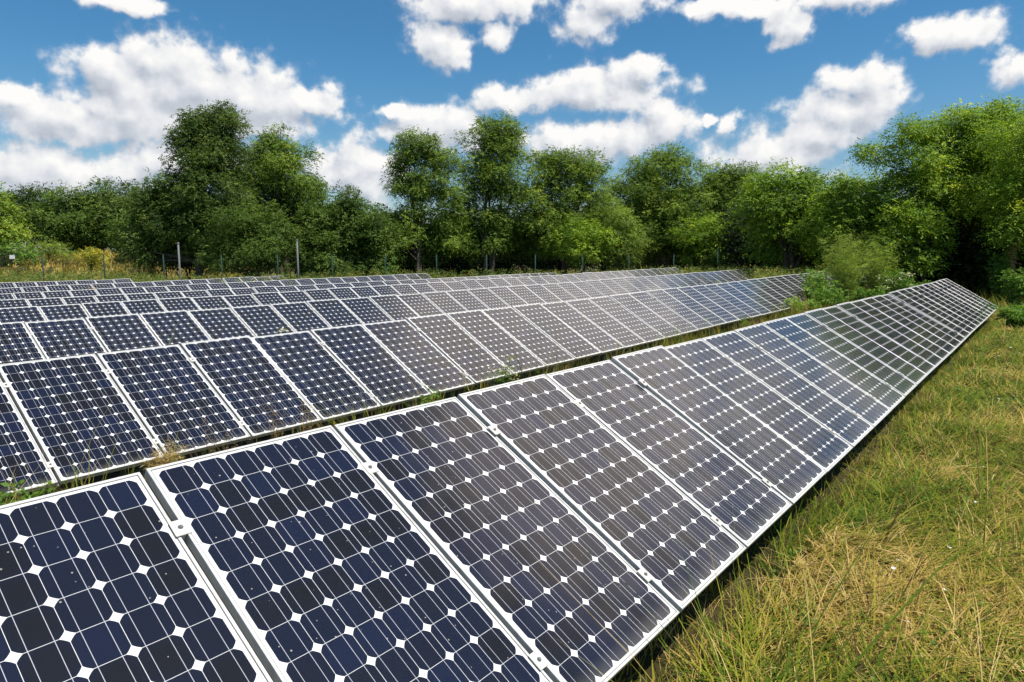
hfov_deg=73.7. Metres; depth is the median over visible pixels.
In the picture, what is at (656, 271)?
solar panel
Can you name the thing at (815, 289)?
leafy weed
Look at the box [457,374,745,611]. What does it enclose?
solar panel
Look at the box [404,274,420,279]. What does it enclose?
solar panel
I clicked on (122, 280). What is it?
solar panel
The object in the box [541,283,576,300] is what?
solar panel
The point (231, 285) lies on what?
solar panel
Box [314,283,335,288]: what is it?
solar panel
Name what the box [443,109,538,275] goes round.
locust tree
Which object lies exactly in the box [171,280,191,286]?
solar panel
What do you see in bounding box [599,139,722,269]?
locust tree
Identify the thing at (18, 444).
solar panel
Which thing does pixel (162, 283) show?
solar panel
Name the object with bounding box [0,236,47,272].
hedge shrub
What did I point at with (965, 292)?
solar panel
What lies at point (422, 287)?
solar panel
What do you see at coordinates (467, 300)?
solar panel
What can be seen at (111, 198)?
broadleaf tree
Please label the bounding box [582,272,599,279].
solar panel
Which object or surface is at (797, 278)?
solar panel
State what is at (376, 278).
solar panel
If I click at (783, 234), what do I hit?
locust tree
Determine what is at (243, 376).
solar panel
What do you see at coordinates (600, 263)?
thicket shrub
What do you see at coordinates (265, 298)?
solar panel
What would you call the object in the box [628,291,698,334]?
solar panel
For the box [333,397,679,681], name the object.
solar panel
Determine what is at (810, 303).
leafy weed
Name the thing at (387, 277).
solar panel
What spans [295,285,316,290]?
solar panel
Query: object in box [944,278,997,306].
solar panel
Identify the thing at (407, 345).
solar panel
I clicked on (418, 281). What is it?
solar panel
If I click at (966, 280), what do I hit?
thicket shrub
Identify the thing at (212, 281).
solar panel
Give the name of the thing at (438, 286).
solar panel
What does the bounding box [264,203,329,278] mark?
thicket shrub
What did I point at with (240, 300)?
solar panel
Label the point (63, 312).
solar panel
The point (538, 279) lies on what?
solar panel
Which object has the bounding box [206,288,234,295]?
solar panel
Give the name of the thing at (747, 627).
grass tuft
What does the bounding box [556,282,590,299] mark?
solar panel
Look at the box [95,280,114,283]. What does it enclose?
solar panel
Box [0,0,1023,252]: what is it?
sky
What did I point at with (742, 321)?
leafy weed
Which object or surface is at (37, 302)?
solar panel
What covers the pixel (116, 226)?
broadleaf tree
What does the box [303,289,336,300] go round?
solar panel
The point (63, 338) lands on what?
solar panel
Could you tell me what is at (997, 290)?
tall weed
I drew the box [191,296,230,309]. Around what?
solar panel
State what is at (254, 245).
shrub tree
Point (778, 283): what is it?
solar panel
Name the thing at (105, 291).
solar panel
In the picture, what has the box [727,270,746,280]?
solar panel
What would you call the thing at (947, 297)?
solar panel
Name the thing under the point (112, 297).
solar panel
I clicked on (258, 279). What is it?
solar panel
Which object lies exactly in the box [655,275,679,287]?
solar panel
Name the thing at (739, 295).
solar panel
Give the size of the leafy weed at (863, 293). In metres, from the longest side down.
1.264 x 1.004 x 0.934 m
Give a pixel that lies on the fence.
(436, 259)
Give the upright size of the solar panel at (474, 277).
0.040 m
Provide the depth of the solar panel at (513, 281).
27.41 m
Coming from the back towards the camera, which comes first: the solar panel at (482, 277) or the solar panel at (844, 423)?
the solar panel at (482, 277)
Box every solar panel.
[0,282,14,287]
[0,287,22,293]
[0,293,14,299]
[0,298,29,307]
[0,306,45,322]
[0,321,44,363]
[0,354,164,483]
[0,378,57,498]
[0,472,272,681]
[12,291,44,298]
[13,282,36,287]
[21,286,47,291]
[24,318,106,358]
[26,297,64,306]
[35,281,56,285]
[38,304,88,320]
[41,290,72,297]
[45,285,71,290]
[56,281,76,284]
[61,296,96,305]
[69,284,94,289]
[69,289,97,296]
[76,280,96,283]
[81,301,128,316]
[85,314,161,351]
[91,283,114,288]
[94,294,128,301]
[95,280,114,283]
[95,288,122,294]
[97,344,250,458]
[112,282,135,287]
[113,279,132,282]
[120,286,146,294]
[121,299,165,313]
[125,293,156,300]
[133,282,154,286]
[139,310,210,354]
[143,286,168,292]
[144,425,552,681]
[152,281,173,285]
[153,291,183,298]
[157,297,200,311]
[165,285,190,291]
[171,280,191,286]
[180,290,209,297]
[180,336,321,438]
[186,283,210,290]
[187,308,255,339]
[189,279,208,283]
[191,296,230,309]
[206,279,225,282]
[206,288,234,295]
[207,283,230,288]
[222,294,259,306]
[223,277,241,282]
[226,282,248,288]
[230,288,256,294]
[230,305,294,336]
[239,277,256,281]
[245,281,265,287]
[251,292,287,304]
[251,331,380,422]
[253,286,278,292]
[255,277,271,280]
[262,280,283,286]
[269,276,283,280]
[270,302,329,331]
[275,286,298,291]
[278,291,312,302]
[279,279,299,285]
[295,278,315,284]
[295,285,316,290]
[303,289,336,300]
[306,299,362,326]
[310,324,430,407]
[311,278,330,283]
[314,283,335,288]
[326,277,344,283]
[327,287,359,298]
[333,283,352,287]
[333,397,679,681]
[339,297,392,323]
[340,277,358,282]
[350,282,369,286]
[350,286,379,297]
[354,276,370,281]
[362,319,474,394]
[367,275,384,280]
[367,281,385,285]
[368,294,419,320]
[370,285,400,295]
[380,275,396,280]
[383,280,400,284]
[390,284,417,294]
[392,274,409,279]
[397,279,415,283]
[397,293,443,315]
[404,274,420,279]
[406,314,512,384]
[409,283,435,292]
[413,279,428,283]
[416,273,431,278]
[421,291,466,313]
[426,278,442,282]
[427,282,452,291]
[439,278,455,281]
[444,281,466,289]
[445,290,488,310]
[446,310,545,375]
[452,277,467,288]
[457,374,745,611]
[459,279,483,288]
[465,276,477,279]
[467,288,509,308]
[476,276,489,278]
[476,279,497,287]
[481,307,574,366]
[487,275,500,277]
[488,286,526,306]
[489,278,511,286]
[499,274,510,277]
[503,277,523,285]
[506,285,545,303]
[512,303,601,360]
[515,276,536,284]
[524,284,561,302]
[528,276,548,283]
[540,275,559,283]
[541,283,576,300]
[541,301,624,354]
[546,360,791,550]
[551,275,569,282]
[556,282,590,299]
[562,274,580,281]
[565,299,644,348]
[571,281,603,297]
[573,273,589,280]
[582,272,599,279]
[585,280,616,295]
[588,296,664,343]
[593,272,608,278]
[599,279,628,293]
[601,271,617,278]
[609,293,682,338]
[610,271,625,277]
[610,345,826,507]
[611,278,640,292]
[619,271,634,276]
[622,277,650,291]
[627,270,642,276]
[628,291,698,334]
[634,269,649,276]
[634,276,660,289]
[642,269,656,275]
[645,276,670,288]
[646,289,713,330]
[650,269,663,274]
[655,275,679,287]
[657,268,670,274]
[662,288,726,326]
[664,274,688,286]
[665,338,852,474]
[673,274,696,285]
[677,286,739,323]
[682,273,706,284]
[690,272,713,284]
[691,285,750,320]
[698,272,720,283]
[701,331,873,449]
[704,284,761,317]
[706,272,727,282]
[713,271,733,281]
[716,283,771,315]
[720,270,741,280]
[726,281,780,312]
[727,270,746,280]
[734,269,751,278]
[734,323,891,427]
[737,280,788,310]
[747,279,789,306]
[757,278,803,302]
[762,317,904,409]
[766,277,807,302]
[774,276,806,297]
[782,275,804,290]
[785,313,916,396]
[789,274,813,287]
[804,308,926,384]
[822,306,935,376]
[836,302,942,366]
[851,300,950,361]
[861,297,955,352]
[872,295,961,347]
[881,294,965,342]
[888,291,970,337]
[896,289,974,332]
[905,288,977,329]
[910,286,981,326]
[917,285,984,322]
[922,283,986,319]
[928,283,988,317]
[931,282,991,315]
[935,280,993,312]
[940,279,995,310]
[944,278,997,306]
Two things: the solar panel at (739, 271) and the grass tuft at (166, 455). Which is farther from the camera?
the solar panel at (739, 271)
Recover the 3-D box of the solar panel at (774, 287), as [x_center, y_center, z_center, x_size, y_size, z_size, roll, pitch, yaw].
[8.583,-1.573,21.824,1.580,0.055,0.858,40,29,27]
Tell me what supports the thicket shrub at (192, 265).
on the ground at (726, 600)
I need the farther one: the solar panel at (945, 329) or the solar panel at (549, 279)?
the solar panel at (549, 279)
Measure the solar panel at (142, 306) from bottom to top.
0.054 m
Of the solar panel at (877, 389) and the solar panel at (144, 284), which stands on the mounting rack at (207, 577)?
the solar panel at (877, 389)
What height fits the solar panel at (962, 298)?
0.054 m
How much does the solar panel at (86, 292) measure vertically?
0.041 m
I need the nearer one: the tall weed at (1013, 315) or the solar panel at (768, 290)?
the tall weed at (1013, 315)
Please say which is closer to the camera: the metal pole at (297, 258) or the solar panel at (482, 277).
the solar panel at (482, 277)
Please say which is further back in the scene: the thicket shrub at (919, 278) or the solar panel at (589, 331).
the thicket shrub at (919, 278)
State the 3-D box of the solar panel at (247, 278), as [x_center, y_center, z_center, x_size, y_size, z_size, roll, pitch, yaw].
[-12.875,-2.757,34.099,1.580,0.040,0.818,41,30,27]
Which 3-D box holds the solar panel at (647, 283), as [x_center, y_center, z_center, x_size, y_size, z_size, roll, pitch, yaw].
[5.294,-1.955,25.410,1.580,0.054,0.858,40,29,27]
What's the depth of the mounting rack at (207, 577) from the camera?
2.29 m
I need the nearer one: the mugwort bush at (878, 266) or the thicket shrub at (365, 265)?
the mugwort bush at (878, 266)
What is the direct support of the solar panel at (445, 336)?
on the mounting rack at (410, 403)
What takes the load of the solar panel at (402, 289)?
on the rack
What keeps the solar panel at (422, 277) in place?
on the rack
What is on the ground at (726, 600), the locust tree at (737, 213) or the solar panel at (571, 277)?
the locust tree at (737, 213)
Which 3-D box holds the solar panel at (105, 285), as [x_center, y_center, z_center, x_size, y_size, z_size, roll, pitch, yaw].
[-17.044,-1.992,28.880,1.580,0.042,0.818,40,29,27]
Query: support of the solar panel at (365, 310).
on the rack
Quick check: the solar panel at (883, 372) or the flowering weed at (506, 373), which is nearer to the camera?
the solar panel at (883, 372)
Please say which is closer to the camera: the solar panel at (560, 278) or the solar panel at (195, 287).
the solar panel at (195, 287)
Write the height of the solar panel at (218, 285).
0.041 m
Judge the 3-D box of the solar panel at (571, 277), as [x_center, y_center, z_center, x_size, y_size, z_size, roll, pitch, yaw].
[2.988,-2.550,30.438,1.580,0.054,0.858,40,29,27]
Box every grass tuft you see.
[142,439,189,480]
[691,567,812,671]
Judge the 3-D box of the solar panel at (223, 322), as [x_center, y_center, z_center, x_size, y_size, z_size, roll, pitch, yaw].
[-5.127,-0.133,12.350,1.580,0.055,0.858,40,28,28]
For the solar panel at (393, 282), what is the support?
on the rack
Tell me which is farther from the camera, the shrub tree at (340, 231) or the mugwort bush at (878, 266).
the shrub tree at (340, 231)
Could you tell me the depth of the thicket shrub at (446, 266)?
48.92 m
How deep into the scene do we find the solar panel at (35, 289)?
27.19 m
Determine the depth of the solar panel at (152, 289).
26.36 m
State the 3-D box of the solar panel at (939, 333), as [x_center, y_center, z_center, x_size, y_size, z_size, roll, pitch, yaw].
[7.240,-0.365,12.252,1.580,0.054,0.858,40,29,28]
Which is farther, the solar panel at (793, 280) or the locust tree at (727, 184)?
the locust tree at (727, 184)
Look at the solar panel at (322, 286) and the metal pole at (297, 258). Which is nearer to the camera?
the solar panel at (322, 286)
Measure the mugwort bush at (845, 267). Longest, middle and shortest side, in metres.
2.852 x 2.101 x 2.014 m
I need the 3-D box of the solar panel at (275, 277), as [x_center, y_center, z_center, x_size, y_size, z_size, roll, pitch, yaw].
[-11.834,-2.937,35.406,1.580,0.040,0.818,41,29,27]
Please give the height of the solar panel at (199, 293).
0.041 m
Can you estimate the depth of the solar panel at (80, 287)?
28.46 m
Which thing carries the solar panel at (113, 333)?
on the rack
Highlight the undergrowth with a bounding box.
[0,263,839,282]
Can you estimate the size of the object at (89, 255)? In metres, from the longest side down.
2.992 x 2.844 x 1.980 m
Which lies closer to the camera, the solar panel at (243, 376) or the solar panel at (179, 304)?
the solar panel at (243, 376)
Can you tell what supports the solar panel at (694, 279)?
on the rack
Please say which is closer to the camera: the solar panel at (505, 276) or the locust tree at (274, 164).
the solar panel at (505, 276)
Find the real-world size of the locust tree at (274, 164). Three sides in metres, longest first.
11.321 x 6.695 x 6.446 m
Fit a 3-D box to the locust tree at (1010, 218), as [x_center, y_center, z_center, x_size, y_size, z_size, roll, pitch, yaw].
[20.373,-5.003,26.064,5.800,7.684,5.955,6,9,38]
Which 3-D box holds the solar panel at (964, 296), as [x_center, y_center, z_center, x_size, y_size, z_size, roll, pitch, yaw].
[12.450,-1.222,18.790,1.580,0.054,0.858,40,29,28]
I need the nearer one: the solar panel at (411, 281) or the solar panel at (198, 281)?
the solar panel at (411, 281)
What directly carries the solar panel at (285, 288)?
on the rack
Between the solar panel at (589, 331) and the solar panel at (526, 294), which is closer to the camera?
the solar panel at (589, 331)
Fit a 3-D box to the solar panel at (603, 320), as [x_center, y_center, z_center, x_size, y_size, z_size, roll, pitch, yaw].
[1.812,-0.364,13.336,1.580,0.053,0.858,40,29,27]
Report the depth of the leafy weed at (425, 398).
8.42 m
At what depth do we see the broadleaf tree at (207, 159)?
42.23 m
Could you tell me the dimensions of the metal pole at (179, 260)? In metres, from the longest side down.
3.288 x 0.124 x 0.124 m
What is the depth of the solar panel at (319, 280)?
32.24 m
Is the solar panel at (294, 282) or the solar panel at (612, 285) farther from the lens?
the solar panel at (294, 282)
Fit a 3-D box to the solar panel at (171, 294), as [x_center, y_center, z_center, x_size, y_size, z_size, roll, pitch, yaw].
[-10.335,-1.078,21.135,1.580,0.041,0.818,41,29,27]
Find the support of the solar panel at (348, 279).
on the rack
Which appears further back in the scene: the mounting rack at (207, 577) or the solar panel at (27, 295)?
the solar panel at (27, 295)
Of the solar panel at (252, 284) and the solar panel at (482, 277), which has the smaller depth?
the solar panel at (252, 284)
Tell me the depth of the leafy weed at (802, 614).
3.59 m
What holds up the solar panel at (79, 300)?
on the rack
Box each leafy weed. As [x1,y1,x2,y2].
[0,474,57,505]
[420,387,441,403]
[738,317,751,328]
[784,295,824,313]
[785,598,816,626]
[799,268,833,297]
[803,279,843,308]
[810,289,852,307]
[845,285,886,300]
[864,588,916,606]
[883,268,919,291]
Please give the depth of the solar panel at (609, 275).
33.27 m
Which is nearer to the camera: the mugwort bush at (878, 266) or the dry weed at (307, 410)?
the dry weed at (307, 410)
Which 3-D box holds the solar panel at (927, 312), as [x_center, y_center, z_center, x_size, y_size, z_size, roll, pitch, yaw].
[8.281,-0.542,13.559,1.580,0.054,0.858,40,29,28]
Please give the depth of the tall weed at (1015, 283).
23.95 m
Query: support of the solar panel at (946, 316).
on the mounting rack at (207, 577)
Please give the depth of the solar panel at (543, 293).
20.34 m
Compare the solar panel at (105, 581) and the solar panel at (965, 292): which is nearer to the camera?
the solar panel at (105, 581)
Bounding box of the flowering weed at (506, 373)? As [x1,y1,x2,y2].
[486,355,517,385]
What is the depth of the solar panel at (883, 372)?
8.30 m
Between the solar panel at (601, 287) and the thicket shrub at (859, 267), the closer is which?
the solar panel at (601, 287)
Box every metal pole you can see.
[177,242,180,279]
[296,239,298,277]
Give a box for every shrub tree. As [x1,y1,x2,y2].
[186,194,308,277]
[281,180,416,277]
[592,199,652,271]
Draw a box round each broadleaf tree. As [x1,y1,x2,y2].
[0,181,57,250]
[22,179,125,253]
[58,176,136,252]
[98,182,170,261]
[109,99,273,278]
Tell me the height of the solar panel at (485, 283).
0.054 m
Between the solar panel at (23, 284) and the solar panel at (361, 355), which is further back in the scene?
the solar panel at (23, 284)
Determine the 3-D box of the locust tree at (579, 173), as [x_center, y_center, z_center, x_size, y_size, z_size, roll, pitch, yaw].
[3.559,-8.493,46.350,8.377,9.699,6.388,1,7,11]
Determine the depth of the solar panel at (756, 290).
20.52 m
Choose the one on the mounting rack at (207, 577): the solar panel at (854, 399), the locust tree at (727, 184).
the solar panel at (854, 399)
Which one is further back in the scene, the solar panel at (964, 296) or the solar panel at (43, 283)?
the solar panel at (43, 283)
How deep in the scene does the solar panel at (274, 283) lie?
30.27 m
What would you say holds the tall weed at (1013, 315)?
on the ground at (726, 600)
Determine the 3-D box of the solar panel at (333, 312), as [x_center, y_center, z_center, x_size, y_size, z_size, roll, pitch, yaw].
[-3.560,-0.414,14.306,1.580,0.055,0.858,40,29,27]
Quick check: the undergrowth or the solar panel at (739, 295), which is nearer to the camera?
the solar panel at (739, 295)
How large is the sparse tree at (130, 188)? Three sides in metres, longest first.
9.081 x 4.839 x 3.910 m
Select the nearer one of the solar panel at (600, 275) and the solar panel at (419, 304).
the solar panel at (419, 304)
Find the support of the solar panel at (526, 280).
on the rack
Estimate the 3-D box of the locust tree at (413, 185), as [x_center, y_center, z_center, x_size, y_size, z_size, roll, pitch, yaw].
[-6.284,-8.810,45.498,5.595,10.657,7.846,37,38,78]
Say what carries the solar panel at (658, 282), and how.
on the rack
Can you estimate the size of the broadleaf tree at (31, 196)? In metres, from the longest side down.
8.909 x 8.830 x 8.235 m
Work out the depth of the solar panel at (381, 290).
22.18 m
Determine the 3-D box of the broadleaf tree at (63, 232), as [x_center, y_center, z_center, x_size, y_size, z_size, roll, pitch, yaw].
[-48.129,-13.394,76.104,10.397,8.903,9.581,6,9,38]
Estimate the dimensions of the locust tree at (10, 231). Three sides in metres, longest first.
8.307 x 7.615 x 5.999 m
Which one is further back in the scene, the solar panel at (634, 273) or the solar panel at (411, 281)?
the solar panel at (634, 273)
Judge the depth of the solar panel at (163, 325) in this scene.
11.82 m
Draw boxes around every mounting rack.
[0,309,788,490]
[146,481,273,681]
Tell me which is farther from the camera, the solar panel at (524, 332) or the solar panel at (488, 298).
the solar panel at (488, 298)
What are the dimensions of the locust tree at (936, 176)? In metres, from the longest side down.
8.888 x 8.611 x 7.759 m
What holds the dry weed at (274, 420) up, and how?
on the ground at (726, 600)
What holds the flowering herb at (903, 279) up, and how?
on the ground at (726, 600)
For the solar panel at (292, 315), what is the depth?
13.79 m
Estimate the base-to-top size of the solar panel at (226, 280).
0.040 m
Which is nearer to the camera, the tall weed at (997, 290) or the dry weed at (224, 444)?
the dry weed at (224, 444)
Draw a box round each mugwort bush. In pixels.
[813,228,880,301]
[858,234,902,292]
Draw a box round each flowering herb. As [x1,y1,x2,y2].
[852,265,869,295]
[873,271,914,293]
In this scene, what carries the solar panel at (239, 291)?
on the rack
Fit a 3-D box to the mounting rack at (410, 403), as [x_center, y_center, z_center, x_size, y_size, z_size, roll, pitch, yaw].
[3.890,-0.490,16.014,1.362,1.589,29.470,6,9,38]
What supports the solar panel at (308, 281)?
on the rack
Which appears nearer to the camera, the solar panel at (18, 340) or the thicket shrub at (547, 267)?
the solar panel at (18, 340)
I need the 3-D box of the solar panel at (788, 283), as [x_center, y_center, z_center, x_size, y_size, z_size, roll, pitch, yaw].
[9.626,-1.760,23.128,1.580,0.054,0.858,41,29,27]
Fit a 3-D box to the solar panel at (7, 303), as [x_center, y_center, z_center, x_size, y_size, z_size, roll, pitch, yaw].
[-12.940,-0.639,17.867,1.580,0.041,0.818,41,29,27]
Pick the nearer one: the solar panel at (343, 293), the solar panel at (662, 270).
the solar panel at (343, 293)
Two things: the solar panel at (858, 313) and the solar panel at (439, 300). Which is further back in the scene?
the solar panel at (439, 300)
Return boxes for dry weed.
[199,408,237,451]
[262,390,287,438]
[300,400,316,430]
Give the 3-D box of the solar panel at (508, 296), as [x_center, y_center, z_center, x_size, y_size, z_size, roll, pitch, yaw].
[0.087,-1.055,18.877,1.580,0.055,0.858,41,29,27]
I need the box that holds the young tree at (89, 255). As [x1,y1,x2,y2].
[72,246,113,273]
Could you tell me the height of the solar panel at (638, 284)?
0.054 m
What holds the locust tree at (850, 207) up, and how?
on the ground at (726, 600)
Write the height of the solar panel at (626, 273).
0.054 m
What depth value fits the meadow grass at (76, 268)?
58.12 m
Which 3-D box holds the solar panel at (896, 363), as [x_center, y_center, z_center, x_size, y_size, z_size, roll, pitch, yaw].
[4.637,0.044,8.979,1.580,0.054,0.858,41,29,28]
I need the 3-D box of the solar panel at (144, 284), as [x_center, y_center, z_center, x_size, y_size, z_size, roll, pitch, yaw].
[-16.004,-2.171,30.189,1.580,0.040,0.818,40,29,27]
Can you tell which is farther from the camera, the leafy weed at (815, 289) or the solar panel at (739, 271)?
the solar panel at (739, 271)
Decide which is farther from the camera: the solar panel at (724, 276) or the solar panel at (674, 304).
the solar panel at (724, 276)
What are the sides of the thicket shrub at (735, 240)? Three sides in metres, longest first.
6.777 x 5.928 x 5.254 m
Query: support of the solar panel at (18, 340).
on the rack
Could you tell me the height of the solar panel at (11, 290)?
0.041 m
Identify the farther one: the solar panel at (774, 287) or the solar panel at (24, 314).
the solar panel at (774, 287)
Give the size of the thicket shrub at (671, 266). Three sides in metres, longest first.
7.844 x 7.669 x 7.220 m
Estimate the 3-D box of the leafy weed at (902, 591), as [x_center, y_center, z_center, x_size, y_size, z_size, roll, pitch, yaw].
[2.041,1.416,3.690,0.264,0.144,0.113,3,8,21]
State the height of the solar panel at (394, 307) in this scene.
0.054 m
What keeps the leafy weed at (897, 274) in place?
on the ground at (726, 600)
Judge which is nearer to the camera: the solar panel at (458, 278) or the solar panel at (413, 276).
the solar panel at (458, 278)
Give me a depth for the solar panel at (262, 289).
24.01 m
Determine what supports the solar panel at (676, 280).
on the rack
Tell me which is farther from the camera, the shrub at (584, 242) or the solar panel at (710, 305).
the shrub at (584, 242)
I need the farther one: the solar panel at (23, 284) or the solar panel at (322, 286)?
the solar panel at (23, 284)
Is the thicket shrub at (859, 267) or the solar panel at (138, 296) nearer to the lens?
the solar panel at (138, 296)
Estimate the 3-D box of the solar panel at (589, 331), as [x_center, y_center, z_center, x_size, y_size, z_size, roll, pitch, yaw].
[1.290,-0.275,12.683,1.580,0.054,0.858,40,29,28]
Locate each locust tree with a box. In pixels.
[0,181,38,267]
[233,121,331,279]
[364,124,477,273]
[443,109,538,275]
[507,144,626,273]
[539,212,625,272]
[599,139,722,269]
[666,209,741,271]
[678,154,780,267]
[718,197,761,248]
[725,157,833,271]
[798,167,912,279]
[843,91,1023,265]
[862,197,960,282]
[957,106,1023,278]
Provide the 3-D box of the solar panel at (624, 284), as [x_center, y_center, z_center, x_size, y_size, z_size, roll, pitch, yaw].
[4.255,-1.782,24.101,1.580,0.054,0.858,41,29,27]
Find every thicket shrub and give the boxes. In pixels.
[128,214,225,279]
[226,199,294,276]
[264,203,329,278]
[318,205,405,277]
[369,202,439,273]
[410,207,488,277]
[451,207,531,276]
[510,206,581,274]
[564,202,638,273]
[621,200,701,271]
[672,211,746,271]
[710,204,778,270]
[759,222,833,271]
[819,204,888,284]
[862,234,966,285]
[888,216,1023,301]
[938,228,1023,302]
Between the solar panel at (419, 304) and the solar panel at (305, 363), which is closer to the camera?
the solar panel at (305, 363)
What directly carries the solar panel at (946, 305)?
on the mounting rack at (207, 577)
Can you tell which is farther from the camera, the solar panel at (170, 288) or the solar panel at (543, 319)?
the solar panel at (170, 288)
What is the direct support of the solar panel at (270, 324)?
on the rack
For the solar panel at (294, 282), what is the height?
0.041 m
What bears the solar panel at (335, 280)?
on the rack
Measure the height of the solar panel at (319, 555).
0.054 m
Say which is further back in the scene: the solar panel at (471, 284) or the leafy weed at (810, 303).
the solar panel at (471, 284)
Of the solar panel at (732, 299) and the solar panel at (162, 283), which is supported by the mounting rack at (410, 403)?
the solar panel at (732, 299)
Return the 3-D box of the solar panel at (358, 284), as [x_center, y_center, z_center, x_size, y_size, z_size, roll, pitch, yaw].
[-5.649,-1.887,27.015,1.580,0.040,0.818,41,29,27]
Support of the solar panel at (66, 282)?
on the rack
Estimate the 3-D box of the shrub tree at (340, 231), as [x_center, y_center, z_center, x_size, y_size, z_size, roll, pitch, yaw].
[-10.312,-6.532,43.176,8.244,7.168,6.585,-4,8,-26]
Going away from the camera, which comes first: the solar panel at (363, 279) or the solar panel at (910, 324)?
the solar panel at (910, 324)
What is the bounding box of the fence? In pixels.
[0,250,746,281]
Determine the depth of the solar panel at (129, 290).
25.67 m
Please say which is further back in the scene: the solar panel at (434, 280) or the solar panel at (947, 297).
the solar panel at (434, 280)
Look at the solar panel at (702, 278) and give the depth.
29.46 m
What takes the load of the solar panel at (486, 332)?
on the mounting rack at (410, 403)
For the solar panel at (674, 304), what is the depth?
15.94 m
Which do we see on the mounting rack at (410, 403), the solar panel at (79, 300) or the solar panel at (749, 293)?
the solar panel at (749, 293)
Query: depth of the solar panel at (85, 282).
33.20 m
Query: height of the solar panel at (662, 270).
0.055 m
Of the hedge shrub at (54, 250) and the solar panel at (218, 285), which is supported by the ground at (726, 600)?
the hedge shrub at (54, 250)
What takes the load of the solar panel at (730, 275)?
on the rack
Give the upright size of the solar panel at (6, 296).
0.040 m
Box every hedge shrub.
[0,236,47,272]
[32,240,80,262]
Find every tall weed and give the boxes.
[973,245,997,298]
[985,248,1019,302]
[988,301,1023,329]
[994,267,1023,306]
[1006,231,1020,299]
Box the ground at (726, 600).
[0,254,1023,681]
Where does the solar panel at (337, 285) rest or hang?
on the rack
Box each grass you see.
[0,245,246,280]
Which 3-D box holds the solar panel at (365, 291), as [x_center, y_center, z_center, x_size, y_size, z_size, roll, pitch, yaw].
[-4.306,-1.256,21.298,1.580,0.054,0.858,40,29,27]
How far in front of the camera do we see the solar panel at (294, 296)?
19.58 m
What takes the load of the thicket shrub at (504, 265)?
on the ground at (726, 600)
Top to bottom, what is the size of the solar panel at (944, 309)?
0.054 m
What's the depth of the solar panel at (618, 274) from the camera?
33.95 m
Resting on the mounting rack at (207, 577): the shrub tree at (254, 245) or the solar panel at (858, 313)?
the solar panel at (858, 313)
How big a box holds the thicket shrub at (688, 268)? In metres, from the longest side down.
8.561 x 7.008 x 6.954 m
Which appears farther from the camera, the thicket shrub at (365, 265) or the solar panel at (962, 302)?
the thicket shrub at (365, 265)
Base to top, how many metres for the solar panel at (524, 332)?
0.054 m
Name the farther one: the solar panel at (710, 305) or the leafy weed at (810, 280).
the leafy weed at (810, 280)
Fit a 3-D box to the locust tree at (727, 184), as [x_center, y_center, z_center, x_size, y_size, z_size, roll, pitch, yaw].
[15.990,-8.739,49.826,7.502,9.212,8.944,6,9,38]
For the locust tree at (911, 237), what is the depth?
27.13 m
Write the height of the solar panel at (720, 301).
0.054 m
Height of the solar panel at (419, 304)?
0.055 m
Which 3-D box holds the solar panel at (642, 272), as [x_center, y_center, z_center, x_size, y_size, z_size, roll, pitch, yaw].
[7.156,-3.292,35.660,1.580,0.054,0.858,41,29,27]
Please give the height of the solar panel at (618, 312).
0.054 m
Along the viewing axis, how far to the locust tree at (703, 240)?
45.41 m
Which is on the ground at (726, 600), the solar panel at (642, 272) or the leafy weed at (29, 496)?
the leafy weed at (29, 496)
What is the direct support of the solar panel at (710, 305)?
on the mounting rack at (410, 403)
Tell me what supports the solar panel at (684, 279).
on the rack
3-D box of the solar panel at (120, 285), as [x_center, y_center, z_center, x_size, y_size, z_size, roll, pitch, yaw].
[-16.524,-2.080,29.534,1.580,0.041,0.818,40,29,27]
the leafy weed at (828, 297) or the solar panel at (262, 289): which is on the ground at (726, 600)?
the leafy weed at (828, 297)
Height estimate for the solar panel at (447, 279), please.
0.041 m
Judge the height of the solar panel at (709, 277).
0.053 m
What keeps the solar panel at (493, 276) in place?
on the rack
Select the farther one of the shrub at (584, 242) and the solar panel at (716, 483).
the shrub at (584, 242)
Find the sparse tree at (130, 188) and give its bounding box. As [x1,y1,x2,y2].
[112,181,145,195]
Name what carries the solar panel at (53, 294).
on the rack
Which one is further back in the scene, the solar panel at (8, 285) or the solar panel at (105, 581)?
the solar panel at (8, 285)
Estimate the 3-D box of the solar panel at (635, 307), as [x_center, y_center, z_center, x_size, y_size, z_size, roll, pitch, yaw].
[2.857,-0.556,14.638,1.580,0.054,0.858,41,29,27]
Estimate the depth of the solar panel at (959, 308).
16.21 m
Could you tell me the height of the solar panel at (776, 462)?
0.054 m
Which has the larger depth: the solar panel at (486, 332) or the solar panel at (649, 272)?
the solar panel at (649, 272)
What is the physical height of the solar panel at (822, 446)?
0.054 m
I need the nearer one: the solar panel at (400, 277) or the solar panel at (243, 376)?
the solar panel at (243, 376)
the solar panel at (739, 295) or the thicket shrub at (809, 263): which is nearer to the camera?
the solar panel at (739, 295)
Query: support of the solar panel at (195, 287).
on the rack
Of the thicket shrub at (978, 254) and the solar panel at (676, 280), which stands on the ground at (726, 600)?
the thicket shrub at (978, 254)
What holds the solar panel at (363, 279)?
on the rack
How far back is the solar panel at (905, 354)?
9.63 m
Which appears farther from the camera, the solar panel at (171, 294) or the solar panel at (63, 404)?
the solar panel at (171, 294)

